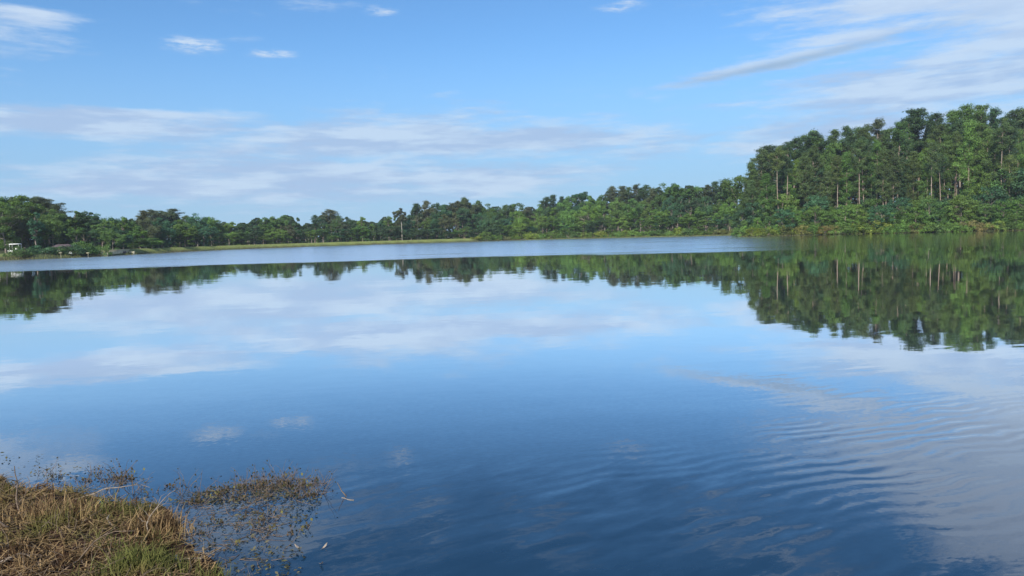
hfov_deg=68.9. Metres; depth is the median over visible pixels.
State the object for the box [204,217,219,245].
broadleaf tree
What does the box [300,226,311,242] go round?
broadleaf tree
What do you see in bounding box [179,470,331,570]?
floating stalks
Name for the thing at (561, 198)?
pine tree
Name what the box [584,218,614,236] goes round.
broadleaf tree
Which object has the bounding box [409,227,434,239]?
broadleaf tree
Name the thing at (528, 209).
broadleaf tree
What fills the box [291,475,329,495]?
water weed
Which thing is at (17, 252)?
shrub
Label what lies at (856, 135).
pine tree
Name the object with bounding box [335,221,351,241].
broadleaf tree
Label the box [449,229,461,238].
broadleaf tree
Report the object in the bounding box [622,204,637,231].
broadleaf tree
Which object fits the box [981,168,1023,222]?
tree
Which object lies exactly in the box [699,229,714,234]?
shrub
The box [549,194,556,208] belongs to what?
pine tree
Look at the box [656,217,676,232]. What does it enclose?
broadleaf tree
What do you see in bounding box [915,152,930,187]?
pine tree
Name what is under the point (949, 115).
pine tree
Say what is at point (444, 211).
broadleaf tree
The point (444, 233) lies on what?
broadleaf tree
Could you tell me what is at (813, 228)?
shrub
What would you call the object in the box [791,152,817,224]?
pine tree
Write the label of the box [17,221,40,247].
broadleaf tree
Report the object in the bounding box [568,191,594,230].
broadleaf tree
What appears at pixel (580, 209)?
broadleaf tree
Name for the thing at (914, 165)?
pine tree
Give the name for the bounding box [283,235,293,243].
broadleaf tree
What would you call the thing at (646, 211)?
broadleaf tree
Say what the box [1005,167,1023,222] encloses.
tree
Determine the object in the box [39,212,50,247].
broadleaf tree
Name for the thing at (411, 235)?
broadleaf tree
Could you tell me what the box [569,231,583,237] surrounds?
shrub
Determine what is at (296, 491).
water weed
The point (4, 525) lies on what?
dead branch
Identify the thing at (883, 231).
shrub
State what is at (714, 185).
pine tree
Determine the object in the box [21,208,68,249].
broadleaf tree
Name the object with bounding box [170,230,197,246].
broadleaf tree
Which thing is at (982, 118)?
pine tree
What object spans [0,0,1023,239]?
sky
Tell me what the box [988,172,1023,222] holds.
tree
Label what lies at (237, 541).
water weed
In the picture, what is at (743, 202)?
pine tree
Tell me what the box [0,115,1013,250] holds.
distant wood
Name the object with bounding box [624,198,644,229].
broadleaf tree
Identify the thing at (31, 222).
broadleaf tree
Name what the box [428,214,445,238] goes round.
broadleaf tree
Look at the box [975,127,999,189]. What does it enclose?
pine tree
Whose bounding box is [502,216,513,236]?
broadleaf tree
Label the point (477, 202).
broadleaf tree
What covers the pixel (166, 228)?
broadleaf tree
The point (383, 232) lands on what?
broadleaf tree
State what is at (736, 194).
broadleaf tree
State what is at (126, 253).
shore grass
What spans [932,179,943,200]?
pine tree
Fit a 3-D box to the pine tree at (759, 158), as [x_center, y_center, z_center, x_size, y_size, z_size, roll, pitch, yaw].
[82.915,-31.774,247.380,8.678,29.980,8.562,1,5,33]
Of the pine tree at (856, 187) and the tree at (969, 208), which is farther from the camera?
the pine tree at (856, 187)
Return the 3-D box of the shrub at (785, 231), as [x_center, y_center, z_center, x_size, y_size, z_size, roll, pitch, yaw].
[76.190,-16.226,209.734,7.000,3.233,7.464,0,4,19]
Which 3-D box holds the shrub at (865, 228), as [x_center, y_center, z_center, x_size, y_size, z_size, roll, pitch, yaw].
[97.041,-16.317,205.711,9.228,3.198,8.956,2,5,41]
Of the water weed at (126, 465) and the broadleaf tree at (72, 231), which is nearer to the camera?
the water weed at (126, 465)
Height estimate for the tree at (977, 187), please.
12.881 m
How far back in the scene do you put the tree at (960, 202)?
197.50 m
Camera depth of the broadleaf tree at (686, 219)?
287.20 m
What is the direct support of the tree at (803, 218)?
on the ground at (148, 251)
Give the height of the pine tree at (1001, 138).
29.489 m
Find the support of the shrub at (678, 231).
on the ground at (148, 251)
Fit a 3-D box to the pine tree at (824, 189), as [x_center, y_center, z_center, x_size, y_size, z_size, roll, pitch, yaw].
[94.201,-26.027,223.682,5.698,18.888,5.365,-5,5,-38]
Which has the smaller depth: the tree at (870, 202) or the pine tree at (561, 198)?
the tree at (870, 202)
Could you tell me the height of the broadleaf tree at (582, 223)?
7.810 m
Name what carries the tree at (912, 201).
on the ground at (148, 251)
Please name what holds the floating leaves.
on the water
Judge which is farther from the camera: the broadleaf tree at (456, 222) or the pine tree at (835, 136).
the broadleaf tree at (456, 222)
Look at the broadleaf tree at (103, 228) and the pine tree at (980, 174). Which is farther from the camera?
the pine tree at (980, 174)
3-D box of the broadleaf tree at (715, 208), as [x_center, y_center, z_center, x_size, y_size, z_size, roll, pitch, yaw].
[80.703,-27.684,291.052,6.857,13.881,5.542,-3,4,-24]
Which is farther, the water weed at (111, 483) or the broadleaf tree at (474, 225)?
the broadleaf tree at (474, 225)
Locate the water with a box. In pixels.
[0,230,1023,575]
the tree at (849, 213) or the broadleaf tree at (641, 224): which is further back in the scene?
the broadleaf tree at (641, 224)
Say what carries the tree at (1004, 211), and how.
on the ground at (148, 251)
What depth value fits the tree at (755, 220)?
214.59 m
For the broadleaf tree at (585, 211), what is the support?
on the ground at (148, 251)
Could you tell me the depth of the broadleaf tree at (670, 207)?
302.58 m
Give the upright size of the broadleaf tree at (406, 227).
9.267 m
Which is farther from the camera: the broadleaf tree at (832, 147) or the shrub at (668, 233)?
the shrub at (668, 233)
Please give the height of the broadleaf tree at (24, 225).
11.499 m
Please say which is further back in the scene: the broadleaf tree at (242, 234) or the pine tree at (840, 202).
the broadleaf tree at (242, 234)
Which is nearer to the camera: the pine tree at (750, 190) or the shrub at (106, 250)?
the shrub at (106, 250)
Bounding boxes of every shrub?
[3,246,35,256]
[25,247,44,253]
[35,246,57,253]
[49,246,67,254]
[55,246,75,254]
[56,244,90,254]
[72,240,94,253]
[84,247,100,254]
[93,246,112,255]
[478,231,493,240]
[492,235,502,239]
[514,231,531,238]
[525,233,539,238]
[534,233,545,238]
[542,231,559,238]
[560,230,577,237]
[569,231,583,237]
[586,232,598,237]
[594,230,607,236]
[600,229,618,236]
[609,231,625,237]
[619,230,632,236]
[627,230,643,235]
[635,231,651,236]
[642,229,662,235]
[650,229,671,235]
[664,230,675,235]
[672,227,686,234]
[677,227,699,235]
[689,228,704,235]
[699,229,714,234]
[707,228,725,234]
[720,229,730,234]
[730,226,750,236]
[745,227,761,235]
[752,227,779,236]
[766,224,782,234]
[776,224,794,234]
[794,224,811,234]
[803,225,823,234]
[815,226,831,233]
[823,224,843,233]
[826,225,856,234]
[846,219,898,233]
[847,223,877,233]
[848,224,860,232]
[872,225,895,233]
[881,223,913,233]
[896,224,910,232]
[908,223,925,232]
[911,221,936,232]
[922,223,947,231]
[933,221,950,230]
[934,222,967,231]
[949,223,976,231]
[958,220,984,230]
[970,223,997,230]
[985,219,1009,230]
[990,221,1020,229]
[1014,224,1023,229]
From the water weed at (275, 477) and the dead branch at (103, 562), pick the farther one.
the water weed at (275, 477)
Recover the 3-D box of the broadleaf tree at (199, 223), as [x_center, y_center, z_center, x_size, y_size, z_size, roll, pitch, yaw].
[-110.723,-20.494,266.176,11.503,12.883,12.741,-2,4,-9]
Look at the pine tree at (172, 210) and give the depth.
267.97 m
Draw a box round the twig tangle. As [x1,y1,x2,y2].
[0,477,191,575]
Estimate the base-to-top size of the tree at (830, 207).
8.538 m
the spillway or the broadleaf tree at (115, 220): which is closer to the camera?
the spillway
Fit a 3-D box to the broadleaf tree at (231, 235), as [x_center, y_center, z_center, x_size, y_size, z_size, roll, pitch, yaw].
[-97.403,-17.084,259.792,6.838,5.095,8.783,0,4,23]
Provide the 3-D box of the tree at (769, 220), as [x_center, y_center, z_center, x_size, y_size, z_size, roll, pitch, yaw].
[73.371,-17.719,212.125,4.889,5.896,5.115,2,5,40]
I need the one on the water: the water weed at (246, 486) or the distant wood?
the water weed at (246, 486)
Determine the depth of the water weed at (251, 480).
7.22 m
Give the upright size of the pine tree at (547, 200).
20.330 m
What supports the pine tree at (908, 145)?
on the ground at (148, 251)
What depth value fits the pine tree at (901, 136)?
241.12 m
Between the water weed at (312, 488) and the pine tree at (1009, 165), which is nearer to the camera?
the water weed at (312, 488)
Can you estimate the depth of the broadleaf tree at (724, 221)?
278.02 m
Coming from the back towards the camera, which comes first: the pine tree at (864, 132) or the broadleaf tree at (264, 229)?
the broadleaf tree at (264, 229)
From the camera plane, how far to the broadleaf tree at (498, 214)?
336.05 m
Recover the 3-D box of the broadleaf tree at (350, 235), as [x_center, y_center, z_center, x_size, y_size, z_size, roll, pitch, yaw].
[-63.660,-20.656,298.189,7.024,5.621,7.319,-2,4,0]
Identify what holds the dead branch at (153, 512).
on the ground at (148, 251)
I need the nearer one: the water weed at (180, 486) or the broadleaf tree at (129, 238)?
the water weed at (180, 486)
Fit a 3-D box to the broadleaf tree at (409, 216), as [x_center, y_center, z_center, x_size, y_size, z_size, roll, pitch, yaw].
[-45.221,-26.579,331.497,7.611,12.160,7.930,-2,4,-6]
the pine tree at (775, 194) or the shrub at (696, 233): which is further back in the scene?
the shrub at (696, 233)
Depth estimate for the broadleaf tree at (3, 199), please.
190.42 m
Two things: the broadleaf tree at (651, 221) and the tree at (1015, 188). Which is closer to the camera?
the tree at (1015, 188)
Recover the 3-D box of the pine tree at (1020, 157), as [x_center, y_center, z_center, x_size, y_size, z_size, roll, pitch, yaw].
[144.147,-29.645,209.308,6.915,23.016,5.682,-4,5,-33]
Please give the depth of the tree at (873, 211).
204.17 m
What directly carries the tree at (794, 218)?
on the ground at (148, 251)
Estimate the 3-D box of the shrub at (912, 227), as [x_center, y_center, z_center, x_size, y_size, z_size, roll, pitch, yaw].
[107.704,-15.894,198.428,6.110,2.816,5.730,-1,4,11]
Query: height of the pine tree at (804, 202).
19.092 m
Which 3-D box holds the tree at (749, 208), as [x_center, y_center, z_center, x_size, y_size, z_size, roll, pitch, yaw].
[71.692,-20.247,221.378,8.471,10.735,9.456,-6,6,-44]
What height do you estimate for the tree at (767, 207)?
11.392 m
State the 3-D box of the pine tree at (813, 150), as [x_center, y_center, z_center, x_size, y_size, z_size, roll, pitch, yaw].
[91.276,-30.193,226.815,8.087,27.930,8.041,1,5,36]
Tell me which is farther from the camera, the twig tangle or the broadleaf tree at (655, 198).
the broadleaf tree at (655, 198)
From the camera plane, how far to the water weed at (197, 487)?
7.16 m
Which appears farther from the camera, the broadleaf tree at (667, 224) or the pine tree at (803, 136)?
the broadleaf tree at (667, 224)
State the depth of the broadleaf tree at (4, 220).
172.49 m
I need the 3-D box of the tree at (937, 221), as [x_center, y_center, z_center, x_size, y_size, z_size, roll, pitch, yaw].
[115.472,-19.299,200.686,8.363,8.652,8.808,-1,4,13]
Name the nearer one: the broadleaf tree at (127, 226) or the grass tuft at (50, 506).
the grass tuft at (50, 506)
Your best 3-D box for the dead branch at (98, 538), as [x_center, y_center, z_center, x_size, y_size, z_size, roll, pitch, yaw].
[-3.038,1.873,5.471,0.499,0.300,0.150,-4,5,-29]
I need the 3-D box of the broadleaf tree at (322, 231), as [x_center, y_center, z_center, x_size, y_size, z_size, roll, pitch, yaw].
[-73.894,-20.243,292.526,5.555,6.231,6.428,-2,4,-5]
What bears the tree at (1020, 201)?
on the ground at (148, 251)
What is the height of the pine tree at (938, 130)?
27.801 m
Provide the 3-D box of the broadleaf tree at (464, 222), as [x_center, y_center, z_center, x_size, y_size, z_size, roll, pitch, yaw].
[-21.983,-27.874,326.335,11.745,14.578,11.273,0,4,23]
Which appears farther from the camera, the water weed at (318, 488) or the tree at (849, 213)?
the tree at (849, 213)
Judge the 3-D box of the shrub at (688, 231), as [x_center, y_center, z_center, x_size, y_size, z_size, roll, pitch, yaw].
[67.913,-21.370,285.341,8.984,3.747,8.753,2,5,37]
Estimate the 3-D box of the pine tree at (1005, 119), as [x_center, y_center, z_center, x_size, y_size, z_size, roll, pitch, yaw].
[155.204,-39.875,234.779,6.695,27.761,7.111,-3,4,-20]
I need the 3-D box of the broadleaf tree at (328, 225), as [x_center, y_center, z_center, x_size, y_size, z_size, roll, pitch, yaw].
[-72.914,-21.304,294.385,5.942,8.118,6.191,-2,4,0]
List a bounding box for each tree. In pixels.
[0,194,46,249]
[0,196,15,244]
[0,205,30,252]
[0,206,38,247]
[2,213,43,249]
[13,195,56,248]
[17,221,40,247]
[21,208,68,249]
[23,196,45,241]
[26,212,45,249]
[27,197,65,242]
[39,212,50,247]
[42,204,72,220]
[49,227,69,246]
[56,226,77,243]
[63,227,82,244]
[65,211,84,244]
[73,210,101,244]
[75,228,90,243]
[77,229,103,249]
[85,213,120,247]
[90,220,118,247]
[98,218,122,249]
[98,228,126,249]
[112,230,133,248]
[116,216,133,246]
[125,221,143,246]
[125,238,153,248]
[127,228,146,248]
[134,210,151,246]
[135,230,148,247]
[136,208,167,247]
[137,218,162,247]
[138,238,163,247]
[148,217,176,247]
[154,232,177,247]
[158,210,173,243]
[165,224,176,246]
[166,208,188,242]
[170,220,197,246]
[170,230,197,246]
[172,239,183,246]
[180,215,187,230]
[182,228,196,244]
[184,213,215,245]
[185,234,202,246]
[198,226,213,243]
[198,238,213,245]
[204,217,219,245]
[207,227,219,245]
[208,234,219,245]
[213,220,227,245]
[215,230,224,245]
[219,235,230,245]
[223,222,236,243]
[225,232,243,244]
[229,223,246,244]
[235,230,246,243]
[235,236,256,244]
[241,220,257,244]
[246,229,261,244]
[249,225,263,244]
[256,217,275,242]
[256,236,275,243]
[257,224,269,243]
[263,216,283,241]
[264,229,287,243]
[267,227,276,243]
[272,215,292,242]
[276,226,285,243]
[283,225,298,242]
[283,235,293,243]
[292,218,302,241]
[293,234,305,242]
[295,228,300,242]
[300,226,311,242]
[305,231,320,242]
[310,228,319,242]
[311,215,319,242]
[315,229,329,242]
[318,217,329,239]
[319,224,333,240]
[320,208,339,241]
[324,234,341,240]
[330,215,344,240]
[331,229,353,241]
[332,222,340,241]
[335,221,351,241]
[342,217,356,241]
[345,230,360,241]
[346,221,356,241]
[352,225,371,240]
[356,216,366,238]
[357,226,370,239]
[366,231,387,239]
[368,223,375,240]
[371,230,376,240]
[375,221,384,240]
[375,226,399,240]
[378,227,388,240]
[382,216,393,240]
[389,228,407,240]
[392,208,407,227]
[393,221,404,239]
[394,232,415,239]
[400,220,415,238]
[402,214,416,239]
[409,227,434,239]
[411,203,424,224]
[411,216,423,239]
[417,217,432,239]
[420,200,435,237]
[421,228,433,239]
[423,203,443,236]
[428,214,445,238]
[429,228,440,238]
[435,228,450,238]
[436,204,452,229]
[438,214,453,238]
[447,202,455,238]
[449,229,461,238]
[450,208,475,236]
[451,213,459,237]
[452,199,480,237]
[452,201,462,236]
[458,226,474,238]
[460,197,472,237]
[468,200,487,236]
[468,217,477,237]
[468,227,489,239]
[472,212,490,232]
[474,203,504,231]
[479,212,501,233]
[479,226,500,239]
[491,212,508,234]
[493,204,516,238]
[502,203,531,222]
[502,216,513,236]
[502,225,516,237]
[509,210,526,232]
[509,223,529,237]
[521,206,539,233]
[526,226,537,232]
[529,215,543,233]
[530,204,548,226]
[535,222,550,233]
[537,216,547,234]
[539,196,555,231]
[542,218,561,235]
[544,206,566,233]
[546,207,558,232]
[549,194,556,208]
[552,207,575,236]
[556,196,576,228]
[559,196,564,211]
[559,224,582,234]
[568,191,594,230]
[572,201,606,231]
[573,207,586,231]
[575,220,588,234]
[578,195,602,223]
[581,220,600,235]
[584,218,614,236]
[591,194,610,229]
[596,205,604,228]
[601,219,623,235]
[603,185,617,216]
[605,210,611,232]
[607,197,635,229]
[611,185,629,205]
[612,216,633,233]
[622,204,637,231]
[623,187,635,203]
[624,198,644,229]
[624,222,635,230]
[629,183,643,225]
[633,218,647,231]
[636,184,650,206]
[636,200,650,231]
[642,182,676,225]
[643,215,655,233]
[645,188,659,226]
[647,209,659,231]
[653,215,672,232]
[655,209,669,228]
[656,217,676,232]
[661,195,684,230]
[663,183,684,225]
[671,213,683,232]
[674,196,686,225]
[674,197,698,228]
[675,185,695,215]
[679,213,697,228]
[686,186,706,214]
[689,219,704,231]
[690,207,706,230]
[694,196,713,229]
[698,216,715,230]
[701,184,714,202]
[709,180,718,204]
[710,199,721,229]
[710,199,736,231]
[711,215,722,231]
[715,186,742,220]
[718,214,736,229]
[719,175,760,230]
[731,207,751,236]
[737,220,751,235]
[738,193,752,224]
[739,180,763,220]
[741,162,758,198]
[744,202,768,226]
[748,198,774,228]
[749,147,773,196]
[753,179,765,199]
[753,217,764,233]
[756,144,786,199]
[758,172,776,226]
[761,195,788,227]
[761,215,777,231]
[765,145,787,226]
[766,208,795,233]
[767,187,779,213]
[768,193,800,228]
[773,163,791,201]
[776,145,791,184]
[779,144,794,200]
[779,205,803,229]
[781,175,799,218]
[782,135,808,187]
[783,211,800,229]
[788,158,801,199]
[791,129,843,215]
[791,134,819,194]
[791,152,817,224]
[795,177,809,213]
[795,216,812,229]
[796,129,834,221]
[797,206,813,225]
[800,194,830,232]
[801,205,828,229]
[802,143,826,196]
[810,166,832,208]
[815,211,834,226]
[819,170,838,209]
[820,206,836,226]
[823,129,850,199]
[823,154,840,207]
[825,209,843,225]
[830,155,846,205]
[832,203,859,228]
[833,169,845,204]
[835,151,857,211]
[836,125,856,207]
[839,204,865,224]
[842,124,877,203]
[844,173,856,203]
[847,204,866,229]
[848,139,871,203]
[851,128,882,211]
[851,173,865,202]
[854,136,872,219]
[855,162,870,203]
[856,199,879,223]
[859,213,876,226]
[860,198,891,224]
[864,117,892,213]
[864,164,880,200]
[866,138,887,203]
[866,204,895,231]
[873,129,899,203]
[873,147,894,215]
[880,121,915,208]
[881,146,904,202]
[884,213,901,226]
[886,197,914,226]
[890,171,907,209]
[891,116,926,173]
[893,206,920,225]
[895,138,919,200]
[897,207,930,230]
[901,107,938,196]
[902,151,924,221]
[905,198,921,216]
[912,195,934,224]
[912,198,947,230]
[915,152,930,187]
[916,162,937,199]
[918,111,948,198]
[921,139,937,187]
[922,142,943,194]
[923,123,951,172]
[927,200,954,224]
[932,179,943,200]
[932,197,960,222]
[933,152,950,218]
[933,155,956,200]
[936,133,954,197]
[939,108,958,199]
[941,210,959,229]
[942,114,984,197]
[944,102,985,165]
[944,194,982,224]
[945,131,966,198]
[948,198,972,222]
[949,118,968,213]
[950,135,965,207]
[951,121,987,224]
[953,189,980,218]
[961,209,982,225]
[963,182,997,221]
[968,130,985,182]
[969,149,989,195]
[970,202,998,223]
[971,185,1011,223]
[972,104,994,178]
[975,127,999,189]
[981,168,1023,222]
[982,141,1005,189]
[983,106,1010,168]
[986,211,1000,224]
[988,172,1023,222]
[990,121,1017,205]
[990,199,1018,223]
[993,141,1011,181]
[995,117,1021,179]
[996,154,1018,196]
[1000,119,1019,192]
[1002,208,1023,228]
[1005,107,1023,158]
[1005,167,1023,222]
[1010,197,1023,221]
[1011,130,1023,192]
[1014,109,1023,165]
[1015,142,1023,195]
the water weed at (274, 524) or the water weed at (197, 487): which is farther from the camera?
the water weed at (197, 487)
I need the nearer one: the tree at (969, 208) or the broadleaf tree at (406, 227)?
the tree at (969, 208)
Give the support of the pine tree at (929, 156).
on the ground at (148, 251)
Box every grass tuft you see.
[0,479,135,534]
[0,485,56,504]
[32,486,172,533]
[70,523,164,561]
[71,538,224,575]
[102,501,197,543]
[171,558,232,575]
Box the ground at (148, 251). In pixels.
[0,199,1023,575]
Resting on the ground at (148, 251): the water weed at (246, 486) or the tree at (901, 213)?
the tree at (901, 213)
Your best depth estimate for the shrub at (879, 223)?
202.66 m
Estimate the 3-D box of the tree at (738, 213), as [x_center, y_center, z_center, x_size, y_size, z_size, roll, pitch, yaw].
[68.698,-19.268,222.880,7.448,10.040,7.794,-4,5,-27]
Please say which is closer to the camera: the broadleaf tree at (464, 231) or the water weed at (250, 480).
the water weed at (250, 480)
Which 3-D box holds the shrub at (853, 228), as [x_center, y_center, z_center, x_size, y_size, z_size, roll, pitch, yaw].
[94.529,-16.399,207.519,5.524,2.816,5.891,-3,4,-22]
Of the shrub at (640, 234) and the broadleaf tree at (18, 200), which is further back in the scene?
the shrub at (640, 234)
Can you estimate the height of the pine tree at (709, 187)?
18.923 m
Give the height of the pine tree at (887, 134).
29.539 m
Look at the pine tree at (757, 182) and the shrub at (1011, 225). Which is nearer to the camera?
the shrub at (1011, 225)
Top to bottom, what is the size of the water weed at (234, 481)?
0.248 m
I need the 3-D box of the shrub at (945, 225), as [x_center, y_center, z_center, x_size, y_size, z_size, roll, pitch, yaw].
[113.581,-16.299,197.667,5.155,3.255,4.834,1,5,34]
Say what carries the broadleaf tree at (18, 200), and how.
on the ground at (148, 251)
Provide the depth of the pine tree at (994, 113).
243.09 m
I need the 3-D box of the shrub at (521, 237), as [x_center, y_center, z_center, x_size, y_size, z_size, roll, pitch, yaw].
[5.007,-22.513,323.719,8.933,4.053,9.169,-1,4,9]
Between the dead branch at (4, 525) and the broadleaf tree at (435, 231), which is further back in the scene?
the broadleaf tree at (435, 231)
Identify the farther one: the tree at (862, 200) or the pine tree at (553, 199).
the pine tree at (553, 199)
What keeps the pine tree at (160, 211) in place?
on the ground at (148, 251)
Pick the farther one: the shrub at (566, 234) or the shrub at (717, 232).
the shrub at (566, 234)
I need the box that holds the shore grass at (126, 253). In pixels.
[2,229,1016,259]
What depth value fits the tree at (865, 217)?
208.27 m
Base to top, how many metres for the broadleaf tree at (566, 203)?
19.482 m
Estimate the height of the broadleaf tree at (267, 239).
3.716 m
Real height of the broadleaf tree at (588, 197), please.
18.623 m
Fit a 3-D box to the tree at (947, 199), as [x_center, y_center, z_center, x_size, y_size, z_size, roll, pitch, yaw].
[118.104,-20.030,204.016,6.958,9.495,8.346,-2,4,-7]
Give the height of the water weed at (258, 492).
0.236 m
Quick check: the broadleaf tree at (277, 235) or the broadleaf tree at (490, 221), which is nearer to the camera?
the broadleaf tree at (277, 235)
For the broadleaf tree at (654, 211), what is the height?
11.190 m
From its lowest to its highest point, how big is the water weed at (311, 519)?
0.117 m
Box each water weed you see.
[66,463,98,487]
[98,472,121,490]
[102,458,137,476]
[107,460,136,484]
[109,474,152,492]
[129,473,151,490]
[164,471,201,494]
[165,478,179,489]
[176,474,221,493]
[177,467,196,487]
[185,491,210,503]
[211,470,254,489]
[218,491,245,500]
[223,538,240,550]
[224,473,269,494]
[231,466,259,489]
[231,470,270,490]
[242,476,273,500]
[249,464,275,485]
[254,510,282,522]
[257,459,300,483]
[264,460,294,481]
[266,523,275,535]
[276,483,319,498]
[278,477,303,494]
[287,518,312,535]
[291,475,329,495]
[303,474,335,494]
[308,479,318,496]
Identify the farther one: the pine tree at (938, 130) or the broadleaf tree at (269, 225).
the broadleaf tree at (269, 225)
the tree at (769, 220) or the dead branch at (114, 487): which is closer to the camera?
the dead branch at (114, 487)
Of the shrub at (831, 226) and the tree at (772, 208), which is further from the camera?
the tree at (772, 208)
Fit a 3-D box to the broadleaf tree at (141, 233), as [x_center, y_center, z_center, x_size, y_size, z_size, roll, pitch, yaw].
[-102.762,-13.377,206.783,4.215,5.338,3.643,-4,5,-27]
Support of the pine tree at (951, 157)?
on the ground at (148, 251)
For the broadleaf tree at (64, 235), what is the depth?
188.37 m
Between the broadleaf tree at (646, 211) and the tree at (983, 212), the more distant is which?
the broadleaf tree at (646, 211)
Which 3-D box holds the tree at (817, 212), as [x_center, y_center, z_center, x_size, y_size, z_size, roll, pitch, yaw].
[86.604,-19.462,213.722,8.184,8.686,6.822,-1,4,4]
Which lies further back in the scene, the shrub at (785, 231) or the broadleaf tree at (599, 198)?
the broadleaf tree at (599, 198)
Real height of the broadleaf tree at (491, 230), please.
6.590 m
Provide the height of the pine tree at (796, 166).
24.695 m
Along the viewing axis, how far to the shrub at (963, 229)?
192.73 m
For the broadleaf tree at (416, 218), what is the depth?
318.76 m
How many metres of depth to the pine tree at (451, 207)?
338.84 m
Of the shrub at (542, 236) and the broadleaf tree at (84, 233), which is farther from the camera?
the shrub at (542, 236)
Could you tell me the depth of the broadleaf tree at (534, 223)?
334.94 m
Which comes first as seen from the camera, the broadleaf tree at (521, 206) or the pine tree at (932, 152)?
the pine tree at (932, 152)
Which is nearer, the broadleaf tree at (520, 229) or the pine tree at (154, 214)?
the pine tree at (154, 214)
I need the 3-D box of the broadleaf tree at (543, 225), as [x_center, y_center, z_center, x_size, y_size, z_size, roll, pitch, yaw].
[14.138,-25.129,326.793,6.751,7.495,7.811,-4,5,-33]
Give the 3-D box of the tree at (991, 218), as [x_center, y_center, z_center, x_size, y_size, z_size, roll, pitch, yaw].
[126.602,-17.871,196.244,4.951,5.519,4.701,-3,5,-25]
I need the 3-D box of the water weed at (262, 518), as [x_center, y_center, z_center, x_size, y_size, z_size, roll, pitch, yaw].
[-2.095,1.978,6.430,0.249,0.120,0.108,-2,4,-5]
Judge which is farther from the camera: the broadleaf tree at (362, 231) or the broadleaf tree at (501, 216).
the broadleaf tree at (501, 216)
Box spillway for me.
[98,249,134,255]
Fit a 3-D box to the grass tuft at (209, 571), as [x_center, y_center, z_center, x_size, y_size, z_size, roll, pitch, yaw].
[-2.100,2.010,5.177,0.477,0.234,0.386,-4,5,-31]
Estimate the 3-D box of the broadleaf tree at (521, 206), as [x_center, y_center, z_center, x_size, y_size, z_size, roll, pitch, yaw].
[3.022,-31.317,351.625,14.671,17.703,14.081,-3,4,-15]
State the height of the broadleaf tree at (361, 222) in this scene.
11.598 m
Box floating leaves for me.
[1,452,322,575]
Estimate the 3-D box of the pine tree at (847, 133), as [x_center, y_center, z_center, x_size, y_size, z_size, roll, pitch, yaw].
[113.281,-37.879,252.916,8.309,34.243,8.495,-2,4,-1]
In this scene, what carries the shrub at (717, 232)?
on the ground at (148, 251)
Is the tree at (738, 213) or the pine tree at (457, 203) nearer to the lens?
the tree at (738, 213)
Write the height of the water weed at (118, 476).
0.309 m
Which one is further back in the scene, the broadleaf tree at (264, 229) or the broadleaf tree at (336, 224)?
the broadleaf tree at (336, 224)
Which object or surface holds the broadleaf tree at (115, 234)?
on the ground at (148, 251)
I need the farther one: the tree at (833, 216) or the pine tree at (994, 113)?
the pine tree at (994, 113)
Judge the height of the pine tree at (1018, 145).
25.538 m
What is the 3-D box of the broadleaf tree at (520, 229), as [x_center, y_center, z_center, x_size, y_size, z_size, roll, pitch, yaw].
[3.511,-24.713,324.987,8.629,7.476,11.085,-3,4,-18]
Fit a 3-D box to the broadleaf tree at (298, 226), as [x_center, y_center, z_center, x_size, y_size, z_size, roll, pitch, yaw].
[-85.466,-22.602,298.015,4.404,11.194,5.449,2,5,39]
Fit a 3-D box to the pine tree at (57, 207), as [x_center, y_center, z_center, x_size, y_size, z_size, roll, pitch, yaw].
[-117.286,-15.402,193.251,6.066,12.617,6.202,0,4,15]
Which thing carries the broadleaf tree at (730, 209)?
on the ground at (148, 251)
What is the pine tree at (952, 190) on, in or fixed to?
on the ground at (148, 251)
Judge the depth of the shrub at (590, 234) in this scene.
311.21 m
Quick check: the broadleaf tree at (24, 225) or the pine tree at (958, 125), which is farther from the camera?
the pine tree at (958, 125)
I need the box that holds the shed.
[52,244,72,247]
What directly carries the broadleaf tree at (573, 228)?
on the ground at (148, 251)
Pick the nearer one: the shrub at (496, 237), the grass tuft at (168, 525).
the grass tuft at (168, 525)
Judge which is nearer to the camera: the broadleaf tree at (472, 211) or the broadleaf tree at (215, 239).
the broadleaf tree at (215, 239)
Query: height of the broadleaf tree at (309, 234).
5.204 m
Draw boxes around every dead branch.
[0,521,21,529]
[0,553,32,562]
[2,466,29,518]
[59,522,127,574]
[75,478,149,505]
[81,538,115,567]
[141,490,174,539]
[179,540,210,560]
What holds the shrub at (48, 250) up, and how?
on the ground at (148, 251)
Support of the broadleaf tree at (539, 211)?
on the ground at (148, 251)
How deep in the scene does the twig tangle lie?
5.71 m
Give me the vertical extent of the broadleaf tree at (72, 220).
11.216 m
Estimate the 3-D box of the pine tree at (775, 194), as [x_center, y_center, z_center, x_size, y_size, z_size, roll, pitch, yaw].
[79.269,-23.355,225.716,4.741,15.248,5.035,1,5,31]
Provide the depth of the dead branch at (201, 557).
5.53 m
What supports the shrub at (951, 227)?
on the ground at (148, 251)
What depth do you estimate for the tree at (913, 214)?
199.67 m
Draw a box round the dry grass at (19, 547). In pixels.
[0,476,216,575]
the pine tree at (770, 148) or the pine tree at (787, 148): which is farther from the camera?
the pine tree at (770, 148)
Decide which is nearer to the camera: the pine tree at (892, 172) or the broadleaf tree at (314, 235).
the pine tree at (892, 172)

